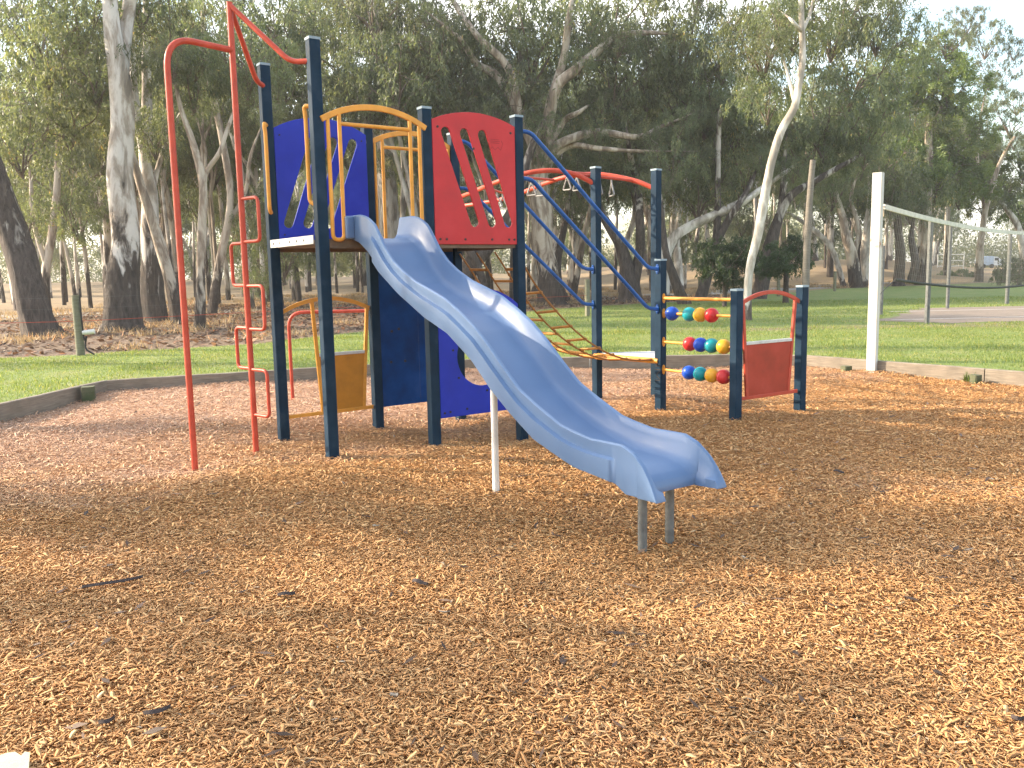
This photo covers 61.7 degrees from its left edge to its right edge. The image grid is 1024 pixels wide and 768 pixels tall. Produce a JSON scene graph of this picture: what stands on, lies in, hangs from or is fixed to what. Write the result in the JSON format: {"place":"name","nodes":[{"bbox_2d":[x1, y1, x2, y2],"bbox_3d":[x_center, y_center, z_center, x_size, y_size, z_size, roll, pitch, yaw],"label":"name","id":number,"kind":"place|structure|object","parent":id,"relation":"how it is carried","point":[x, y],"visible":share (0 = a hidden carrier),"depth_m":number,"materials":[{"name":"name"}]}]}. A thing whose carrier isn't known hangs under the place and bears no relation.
{"place":"outdoors","nodes":[
{"label":"outdoors","id":0,"kind":"place"},
{"bbox_2d":[1,282,890,318],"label":"road","id":1,"kind":"structure","parent":0,"point":[85,314],"depth_m":39.87,"materials":[{"name":"asphalt"}]},
{"bbox_2d":[0,259,1011,357],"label":"ground","id":2,"kind":"structure","parent":0,"point":[818,273],"depth_m":62.16,"materials":[{"name":"brown soil"}]},
{"bbox_2d":[0,167,93,278],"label":"gum tree","id":3,"kind":"object","parent":2,"relation":"on","point":[40,260],"visible":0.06,"depth_m":90.74,"materials":[{"name":"green plant"}]},
{"bbox_2d":[0,0,107,310],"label":"gum tree","id":4,"kind":"object","parent":2,"relation":"on","point":[13,19],"visible":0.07,"depth_m":39.01,"materials":[{"name":"green plant"}]},
{"bbox_2d":[1,22,106,307],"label":"gum tree","id":5,"kind":"object","parent":2,"relation":"on","point":[88,282],"depth_m":42.70,"materials":[{"name":"green plant"}]},
{"bbox_2d":[0,54,110,311],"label":"gum tree","id":6,"kind":"object","parent":2,"relation":"on","point":[65,195],"visible":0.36,"depth_m":31.41,"materials":[{"name":"green plant"}]},
{"bbox_2d":[35,146,89,304],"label":"gum tree","id":7,"kind":"object","parent":2,"relation":"on","point":[63,287],"visible":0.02,"depth_m":48.65,"materials":[{"name":"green plant"}]},
{"bbox_2d":[33,62,102,294],"bbox_3d":[-19.649,-8.638,38.480,3.066,11.392,5.456,-6,9,-33],"label":"gum tree","id":8,"kind":"object","parent":2,"relation":"on","point":[73,286],"visible":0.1,"depth_m":38.20,"materials":[{"name":"green plant"}]},
{"bbox_2d":[0,0,154,336],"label":"gum tree","id":9,"kind":"object","parent":2,"relation":"on","point":[21,258],"visible":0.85,"depth_m":22.56,"materials":[{"name":"green plant"}]},
{"bbox_2d":[14,93,171,299],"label":"gum tree","id":10,"kind":"object","parent":2,"relation":"on","point":[106,245],"visible":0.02,"depth_m":49.55,"materials":[{"name":"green plant"}]},
{"bbox_2d":[58,23,190,292],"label":"gum tree","id":11,"kind":"object","parent":2,"relation":"on","point":[170,213],"visible":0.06,"depth_m":40.36,"materials":[{"name":"green plant"}]},
{"bbox_2d":[13,0,238,332],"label":"gum tree","id":12,"kind":"object","parent":2,"relation":"on","point":[121,20],"visible":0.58,"depth_m":22.58,"materials":[{"name":"white plant"}]},
{"bbox_2d":[89,100,190,324],"bbox_3d":[-10.941,-4.970,26.128,2.339,7.061,3.308,-1,7,0],"label":"gum tree","id":13,"kind":"object","parent":2,"relation":"on","point":[171,286],"visible":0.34,"depth_m":25.61,"materials":[{"name":"green plant"}]},
{"bbox_2d":[86,2,219,169],"bbox_3d":[-13.578,-10.071,34.594,4.561,15.290,7.170,-1,7,0],"label":"gum tree","id":14,"kind":"object","parent":2,"relation":"on","point":[203,150],"visible":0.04,"depth_m":34.54,"materials":[{"name":"beige plant"}]},
{"bbox_2d":[134,41,198,274],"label":"gum tree","id":15,"kind":"object","parent":2,"relation":"on","point":[167,231],"visible":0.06,"depth_m":35.73,"materials":[{"name":"green plant"}]},
{"bbox_2d":[141,58,233,304],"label":"gum tree","id":16,"kind":"object","parent":2,"relation":"on","point":[211,200],"visible":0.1,"depth_m":41.95,"materials":[{"name":"green plant"}]},
{"bbox_2d":[168,116,217,303],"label":"gum tree","id":17,"kind":"object","parent":2,"relation":"on","point":[207,276],"visible":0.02,"depth_m":45.98,"materials":[{"name":"green plant"}]},
{"bbox_2d":[130,0,261,321],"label":"gum tree","id":18,"kind":"object","parent":2,"relation":"on","point":[152,292],"visible":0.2,"depth_m":27.30,"materials":[{"name":"green plant"}]},
{"bbox_2d":[178,158,213,271],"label":"gum tree","id":19,"kind":"object","parent":2,"relation":"on","point":[209,223],"visible":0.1,"depth_m":49.79,"materials":[{"name":"white plant"}]},
{"bbox_2d":[180,185,215,296],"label":"gum tree","id":20,"kind":"object","parent":2,"relation":"on","point":[193,247],"visible":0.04,"depth_m":61.71,"materials":[{"name":"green plant"}]},
{"bbox_2d":[191,173,230,299],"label":"gum tree","id":21,"kind":"object","parent":2,"relation":"on","point":[227,282],"depth_m":52.12,"materials":[{"name":"white plant"}]},
{"bbox_2d":[184,200,239,287],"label":"gum tree","id":22,"kind":"object","parent":2,"relation":"on","point":[190,260],"visible":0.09,"depth_m":88.87,"materials":[{"name":"green plant"}]},
{"bbox_2d":[134,18,305,328],"bbox_3d":[-7.682,-5.477,23.320,4.615,8.643,3.299,-1,7,0],"label":"gum tree","id":23,"kind":"object","parent":2,"relation":"on","point":[246,79],"visible":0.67,"depth_m":22.78,"materials":[{"name":"green plant"}]},
{"bbox_2d":[170,165,282,296],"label":"gum tree","id":24,"kind":"object","parent":2,"relation":"on","point":[190,197],"visible":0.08,"depth_m":57.13,"materials":[{"name":"green plant"}]},
{"bbox_2d":[190,103,266,303],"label":"gum tree","id":25,"kind":"object","parent":2,"relation":"on","point":[231,152],"visible":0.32,"depth_m":40.47,"materials":[{"name":"green plant"}]},
{"bbox_2d":[198,57,260,307],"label":"gum tree","id":26,"kind":"object","parent":2,"relation":"on","point":[252,300],"visible":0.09,"depth_m":36.69,"materials":[{"name":"green plant"}]},
{"bbox_2d":[177,93,303,301],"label":"gum tree","id":27,"kind":"object","parent":2,"relation":"on","point":[255,165],"visible":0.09,"depth_m":46.05,"materials":[{"name":"green plant"}]},
{"bbox_2d":[163,0,343,313],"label":"gum tree","id":28,"kind":"object","parent":2,"relation":"on","point":[214,294],"visible":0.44,"depth_m":33.26,"materials":[{"name":"green plant"}]},
{"bbox_2d":[218,182,329,308],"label":"gum tree","id":29,"kind":"object","parent":2,"relation":"on","point":[304,259],"visible":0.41,"depth_m":34.06,"materials":[{"name":"green plant"}]},
{"bbox_2d":[251,0,346,306],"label":"gum tree","id":30,"kind":"object","parent":2,"relation":"on","point":[298,291],"visible":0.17,"depth_m":35.93,"materials":[{"name":"green plant"}]},
{"bbox_2d":[297,177,346,290],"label":"gum tree","id":31,"kind":"object","parent":2,"relation":"on","point":[309,276],"visible":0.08,"depth_m":76.62,"materials":[{"name":"green plant"}]},
{"bbox_2d":[329,140,363,292],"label":"gum tree","id":32,"kind":"object","parent":2,"relation":"on","point":[360,256],"visible":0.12,"depth_m":65.15,"materials":[{"name":"green plant"}]},
{"bbox_2d":[247,0,448,237],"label":"gum tree","id":33,"kind":"object","parent":2,"relation":"on","point":[392,209],"visible":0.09,"depth_m":43.09,"materials":[{"name":"green plant"}]},
{"bbox_2d":[335,154,365,287],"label":"gum tree","id":34,"kind":"object","parent":2,"relation":"on","point":[350,256],"visible":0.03,"depth_m":81.94,"materials":[{"name":"green plant"}]},
{"bbox_2d":[303,2,398,230],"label":"gum tree","id":35,"kind":"object","parent":2,"relation":"on","point":[395,141],"visible":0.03,"depth_m":44.47,"materials":[{"name":"green plant"}]},
{"bbox_2d":[0,294,730,355],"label":"leaf litter","id":36,"kind":"object","parent":2,"relation":"on","point":[101,335],"visible":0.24,"depth_m":22.68,"materials":[{"name":"brown plant"}]},
{"bbox_2d":[272,0,510,258],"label":"gum tree","id":37,"kind":"object","parent":2,"relation":"on","point":[383,27],"visible":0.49,"depth_m":33.04,"materials":[{"name":"green plant"}]},
{"bbox_2d":[326,0,458,135],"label":"gum tree","id":38,"kind":"object","parent":2,"relation":"on","point":[372,100],"visible":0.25,"depth_m":34.92,"materials":[{"name":"green plant"}]},
{"bbox_2d":[363,56,442,216],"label":"gum tree","id":39,"kind":"object","parent":2,"relation":"on","point":[402,205],"visible":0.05,"depth_m":41.46,"materials":[{"name":"green plant"}]},
{"bbox_2d":[376,75,457,194],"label":"gum tree","id":40,"kind":"object","parent":2,"relation":"on","point":[390,164],"visible":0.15,"depth_m":42.54,"materials":[{"name":"green plant"}]},
{"bbox_2d":[0,280,911,351],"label":"dry grass","id":41,"kind":"structure","parent":2,"relation":"on","point":[286,304],"depth_m":32.28,"materials":[{"name":"plant"}]},
{"bbox_2d":[366,31,572,288],"bbox_3d":[-1.630,-9.250,37.800,9.383,12.216,3.115,-4,8,-19],"label":"gum tree","id":42,"kind":"object","parent":2,"relation":"on","point":[487,264],"visible":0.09,"depth_m":37.59,"materials":[{"name":"green plant"}]},
{"bbox_2d":[438,33,511,257],"bbox_3d":[-1.593,-8.475,34.979,3.104,11.262,5.945,-3,8,-17],"label":"gum tree","id":43,"kind":"object","parent":2,"relation":"on","point":[480,108],"visible":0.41,"depth_m":33.52,"materials":[{"name":"green plant"}]},
{"bbox_2d":[377,0,573,286],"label":"gum tree","id":44,"kind":"object","parent":2,"relation":"on","point":[472,260],"visible":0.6,"depth_m":33.34,"materials":[{"name":"green plant"}]},
{"bbox_2d":[0,196,1019,283],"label":"wood","id":45,"kind":"object","parent":2,"relation":"on","point":[496,263],"visible":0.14,"depth_m":144.82,"materials":[{"name":"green plant"}]},
{"bbox_2d":[484,96,558,291],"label":"gum tree","id":46,"kind":"object","parent":2,"relation":"on","point":[528,253],"depth_m":51.65,"materials":[{"name":"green plant"}]},
{"bbox_2d":[493,32,550,298],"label":"gum tree","id":47,"kind":"object","parent":2,"relation":"on","point":[523,99],"visible":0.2,"depth_m":34.60,"materials":[{"name":"green plant"}]},
{"bbox_2d":[462,129,586,291],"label":"gum tree","id":48,"kind":"object","parent":2,"relation":"on","point":[533,274],"visible":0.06,"depth_m":53.12,"materials":[{"name":"green plant"}]},
{"bbox_2d":[492,57,611,209],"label":"gum tree","id":49,"kind":"object","parent":2,"relation":"on","point":[553,197],"visible":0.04,"depth_m":49.38,"materials":[{"name":"green plant"}]},
{"bbox_2d":[407,0,744,304],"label":"gum tree","id":50,"kind":"object","parent":2,"relation":"on","point":[628,43],"visible":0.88,"depth_m":33.99,"materials":[{"name":"green plant"}]},
{"bbox_2d":[555,124,618,301],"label":"gum tree","id":51,"kind":"object","parent":2,"relation":"on","point":[561,238],"visible":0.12,"depth_m":37.45,"materials":[{"name":"green plant"}]},
{"bbox_2d":[551,84,622,287],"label":"gum tree","id":52,"kind":"object","parent":2,"relation":"on","point":[570,269],"visible":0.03,"depth_m":59.53,"materials":[{"name":"green plant"}]},
{"bbox_2d":[552,123,632,297],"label":"gum tree","id":53,"kind":"object","parent":2,"relation":"on","point":[580,209],"visible":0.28,"depth_m":42.90,"materials":[{"name":"green plant"}]},
{"bbox_2d":[595,123,700,293],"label":"gum tree","id":54,"kind":"object","parent":2,"relation":"on","point":[630,230],"visible":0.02,"depth_m":48.48,"materials":[{"name":"green plant"}]},
{"bbox_2d":[566,48,730,302],"bbox_3d":[5.825,-8.586,37.240,7.397,10.770,6.719,-1,7,0],"label":"gum tree","id":55,"kind":"object","parent":2,"relation":"on","point":[630,270],"visible":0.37,"depth_m":35.37,"materials":[{"name":"green plant"}]},
{"bbox_2d":[631,42,715,290],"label":"gum tree","id":56,"kind":"object","parent":2,"relation":"on","point":[648,227],"visible":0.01,"depth_m":53.46,"materials":[{"name":"beige plant"}]},
{"bbox_2d":[614,75,755,287],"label":"gum tree","id":57,"kind":"object","parent":2,"relation":"on","point":[678,257],"visible":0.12,"depth_m":45.98,"materials":[{"name":"green plant"}]},
{"bbox_2d":[665,204,747,241],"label":"gum tree","id":58,"kind":"object","parent":2,"relation":"on","point":[734,221],"visible":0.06,"depth_m":89.76,"materials":[{"name":"green plant"}]},
{"bbox_2d":[645,80,808,301],"bbox_3d":[9.116,-8.197,37.385,6.926,9.742,6.594,-1,7,0],"label":"gum tree","id":59,"kind":"object","parent":2,"relation":"on","point":[679,232],"visible":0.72,"depth_m":35.87,"materials":[{"name":"green plant"}]},
{"bbox_2d":[712,80,789,244],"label":"gum tree","id":60,"kind":"object","parent":2,"relation":"on","point":[743,230],"visible":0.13,"depth_m":90.26,"materials":[{"name":"green plant"}]},
{"bbox_2d":[725,188,802,246],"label":"gum tree","id":61,"kind":"object","parent":2,"relation":"on","point":[784,226],"visible":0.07,"depth_m":96.35,"materials":[{"name":"green plant"}]},
{"bbox_2d":[758,109,833,276],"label":"gum tree","id":62,"kind":"object","parent":2,"relation":"on","point":[830,266],"visible":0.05,"depth_m":65.26,"materials":[{"name":"green plant"}]},
{"bbox_2d":[766,187,847,286],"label":"gum tree","id":63,"kind":"object","parent":2,"relation":"on","point":[818,233],"visible":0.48,"depth_m":53.39,"materials":[{"name":"green plant"}]},
{"bbox_2d":[796,193,862,252],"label":"gum tree","id":64,"kind":"object","parent":2,"relation":"on","point":[837,236],"visible":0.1,"depth_m":86.67,"materials":[{"name":"green plant"}]},
{"bbox_2d":[787,133,886,267],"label":"gum tree","id":65,"kind":"object","parent":2,"relation":"on","point":[854,226],"visible":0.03,"depth_m":57.74,"materials":[{"name":"green plant"}]},
{"bbox_2d":[796,124,936,287],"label":"gum tree","id":66,"kind":"object","parent":2,"relation":"on","point":[852,260],"visible":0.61,"depth_m":51.08,"materials":[{"name":"green plant"}]},
{"bbox_2d":[834,158,908,286],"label":"gum tree","id":67,"kind":"object","parent":2,"relation":"on","point":[865,252],"visible":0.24,"depth_m":52.27,"materials":[{"name":"green plant"}]},
{"bbox_2d":[843,104,957,268],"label":"gum tree","id":68,"kind":"object","parent":2,"relation":"on","point":[886,235],"visible":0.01,"depth_m":70.70,"materials":[{"name":"green plant"}]},
{"bbox_2d":[860,136,962,285],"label":"gum tree","id":69,"kind":"object","parent":2,"relation":"on","point":[912,246],"visible":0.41,"depth_m":53.35,"materials":[{"name":"green plant"}]},
{"bbox_2d":[869,99,982,243],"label":"gum tree","id":70,"kind":"object","parent":2,"relation":"on","point":[952,215],"visible":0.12,"depth_m":85.53,"materials":[{"name":"green plant"}]},
{"bbox_2d":[859,18,1007,284],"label":"gum tree","id":71,"kind":"object","parent":2,"relation":"on","point":[943,158],"visible":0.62,"depth_m":54.85,"materials":[{"name":"green plant"}]},
{"bbox_2d":[936,104,968,275],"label":"gum tree","id":72,"kind":"object","parent":2,"relation":"on","point":[946,241],"visible":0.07,"depth_m":65.46,"materials":[{"name":"green plant"}]},
{"bbox_2d":[940,5,1023,281],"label":"gum tree","id":73,"kind":"object","parent":2,"relation":"on","point":[1010,137],"visible":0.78,"depth_m":59.22,"materials":[{"name":"green plant"}]},
{"bbox_2d":[954,91,1011,277],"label":"gum tree","id":74,"kind":"object","parent":2,"relation":"on","point":[969,138],"visible":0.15,"depth_m":63.68,"materials":[{"name":"green plant"}]},
{"bbox_2d":[953,140,1023,268],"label":"gum tree","id":75,"kind":"object","parent":2,"relation":"on","point":[1014,187],"visible":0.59,"depth_m":61.38,"materials":[{"name":"green plant"}]},
{"bbox_2d":[0,366,1023,767],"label":"playground ground","id":76,"kind":"structure","parent":0,"point":[608,397],"depth_m":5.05,"materials":[{"name":"brown wood"}]},
{"bbox_2d":[0,752,29,767],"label":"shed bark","id":77,"kind":"object","parent":76,"relation":"on","point":[12,760],"visible":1,"depth_m":2.67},
{"bbox_2d":[0,380,107,421],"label":"timber sleeper","id":78,"kind":"object","parent":76,"relation":"on","point":[31,405],"visible":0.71,"depth_m":10.25,"materials":[{"name":"wood"}]},
{"bbox_2d":[81,386,95,402],"bbox_3d":[-5.389,0.163,10.919,0.150,0.265,0.150,-4,8,-20],"label":"timber peg","id":79,"kind":"object","parent":76,"relation":"on","point":[88,393],"visible":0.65,"depth_m":10.85,"materials":[{"name":"wood"}]},
{"bbox_2d":[107,369,288,391],"bbox_3d":[-4.360,0.036,12.034,2.406,0.348,0.075,-4,8,-22],"label":"timber sleeper","id":80,"kind":"object","parent":76,"relation":"on","point":[145,382],"visible":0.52,"depth_m":11.88,"materials":[{"name":"wood"}]},
{"bbox_2d":[287,309,364,399],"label":"red bar arch","id":81,"kind":"structure","parent":76,"relation":"on","point":[292,316],"depth_m":10.55,"materials":[{"name":"red metal"}]},
{"bbox_2d":[289,364,370,380],"bbox_3d":[-2.123,-0.129,12.947,2.406,0.348,0.075,-4,8,-22],"label":"timber sleeper","id":82,"kind":"object","parent":76,"relation":"on","point":[305,373],"visible":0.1,"depth_m":12.54,"materials":[{"name":"wood"}]},
{"bbox_2d":[164,1,808,551],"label":"play structure","id":83,"kind":"object","parent":76,"relation":"on","point":[434,315],"visible":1,"depth_m":7.63,"materials":[{"name":"blue paint"}]},
{"bbox_2d":[0,370,1023,767],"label":"fallen leaves","id":84,"kind":"object","parent":76,"relation":"on","point":[154,730],"visible":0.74,"depth_m":3.79,"materials":[{"name":"brown plant"}]},
{"bbox_2d":[465,357,589,368],"bbox_3d":[0.105,-0.232,13.385,2.204,0.349,0.075,-1,7,1],"label":"timber sleeper","id":85,"kind":"object","parent":76,"relation":"on","point":[574,362],"visible":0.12,"depth_m":13.32,"materials":[{"name":"wood"}]},
{"bbox_2d":[590,354,729,369],"bbox_3d":[2.325,-0.273,13.351,2.204,0.349,0.075,-1,7,1],"label":"timber sleeper","id":86,"kind":"object","parent":76,"relation":"on","point":[696,361],"visible":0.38,"depth_m":13.30,"materials":[{"name":"wood"}]},
{"bbox_2d":[807,355,986,381],"bbox_3d":[5.238,-0.145,11.935,0.075,0.346,2.584,-7,9,-37],"label":"timber sleeper","id":87,"kind":"object","parent":76,"relation":"on","point":[943,372],"visible":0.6,"depth_m":11.69,"materials":[{"name":"brown wood"}]},
{"bbox_2d":[985,369,1023,385],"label":"timber sleeper","id":88,"kind":"object","parent":76,"relation":"on","point":[1008,377],"visible":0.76,"depth_m":10.66,"materials":[{"name":"wood"}]},
{"bbox_2d":[0,282,1023,402],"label":"lawn","id":89,"kind":"structure","parent":0,"point":[905,292],"depth_m":17.02,"materials":[{"name":"green plant"}]},
{"bbox_2d":[71,288,94,355],"bbox_3d":[-7.776,-0.979,15.602,0.394,1.513,0.149,0,8,10],"label":"fence post","id":90,"kind":"object","parent":89,"relation":"on","point":[80,332],"visible":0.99,"depth_m":15.56,"materials":[{"name":"green wood"}]},
{"bbox_2d":[17,282,585,334],"bbox_3d":[-9.875,-1.454,17.491,28.653,0.653,5.095,-4,8,-23],"label":"wire fence","id":91,"kind":"object","parent":90,"relation":"attached to","point":[222,313],"visible":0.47,"depth_m":17.15,"materials":[{"name":"grey metal"}]},
{"bbox_2d":[623,133,710,303],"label":"gum tree","id":92,"kind":"object","parent":89,"relation":"on","point":[674,279],"visible":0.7,"depth_m":32.62,"materials":[{"name":"green plant"}]},
{"bbox_2d":[636,0,800,296],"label":"gum tree","id":93,"kind":"object","parent":89,"relation":"on","point":[719,229],"visible":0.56,"depth_m":35.05,"materials":[{"name":"green plant"}]},
{"bbox_2d":[690,234,764,306],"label":"drooping tree","id":94,"kind":"object","parent":89,"relation":"on","point":[721,258],"visible":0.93,"depth_m":29.55,"materials":[{"name":"green plant"}]},
{"bbox_2d":[699,0,871,319],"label":"gum tree","id":95,"kind":"object","parent":89,"relation":"on","point":[784,24],"visible":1,"depth_m":22.34,"materials":[{"name":"white plant"}]},
{"bbox_2d":[754,233,819,302],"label":"drooping tree","id":96,"kind":"object","parent":89,"relation":"on","point":[778,262],"visible":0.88,"depth_m":31.59,"materials":[{"name":"green plant"}]},
{"bbox_2d":[802,160,815,305],"bbox_3d":[10.013,-5.076,28.960,0.342,4.861,0.252,-1,7,0],"label":"timber pole","id":97,"kind":"object","parent":89,"relation":"on","point":[807,243],"visible":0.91,"depth_m":28.85,"materials":[{"name":"wood"}]},
{"bbox_2d":[744,0,948,298],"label":"gum tree","id":98,"kind":"object","parent":89,"relation":"on","point":[830,138],"visible":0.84,"depth_m":36.22,"materials":[{"name":"green plant"}]},
{"bbox_2d":[924,221,933,322],"bbox_3d":[9.449,-2.382,19.452,0.113,2.605,0.110,-1,7,0],"label":"court post","id":99,"kind":"object","parent":89,"relation":"on","point":[928,288],"visible":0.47,"depth_m":19.40,"materials":[{"name":"grey metal"}]},
{"bbox_2d":[866,172,1023,372],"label":"volleyball net","id":100,"kind":"object","parent":89,"relation":"on","point":[878,207],"visible":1,"depth_m":11.97,"materials":[{"name":"fabric"}]},
{"bbox_2d":[879,306,1023,322],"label":"court","id":101,"kind":"object","parent":89,"relation":"on","point":[978,314],"visible":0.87,"depth_m":22.32,"materials":[{"name":"concrete"}]},
{"bbox_2d":[945,226,952,307],"bbox_3d":[13.050,-3.360,25.616,0.105,2.803,0.100,-1,7,0],"label":"court post","id":102,"kind":"object","parent":101,"relation":"on","point":[948,270],"visible":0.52,"depth_m":25.57,"materials":[{"name":"metal"}]},
{"bbox_2d":[989,257,1023,285],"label":"shrub","id":103,"kind":"object","parent":89,"relation":"on","point":[1018,278],"visible":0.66,"depth_m":49.49,"materials":[{"name":"green plant"}]},
{"bbox_2d":[1005,234,1012,303],"bbox_3d":[15.995,-3.587,27.630,0.123,2.612,0.122,-1,7,0],"label":"court post","id":104,"kind":"object","parent":89,"relation":"on","point":[1007,290],"visible":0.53,"depth_m":27.58,"materials":[{"name":"metal"}]},
{"bbox_2d":[0,0,1023,378],"label":"sky","id":105,"kind":"structure","parent":0,"point":[1012,11],"materials":[{"name":"white"}]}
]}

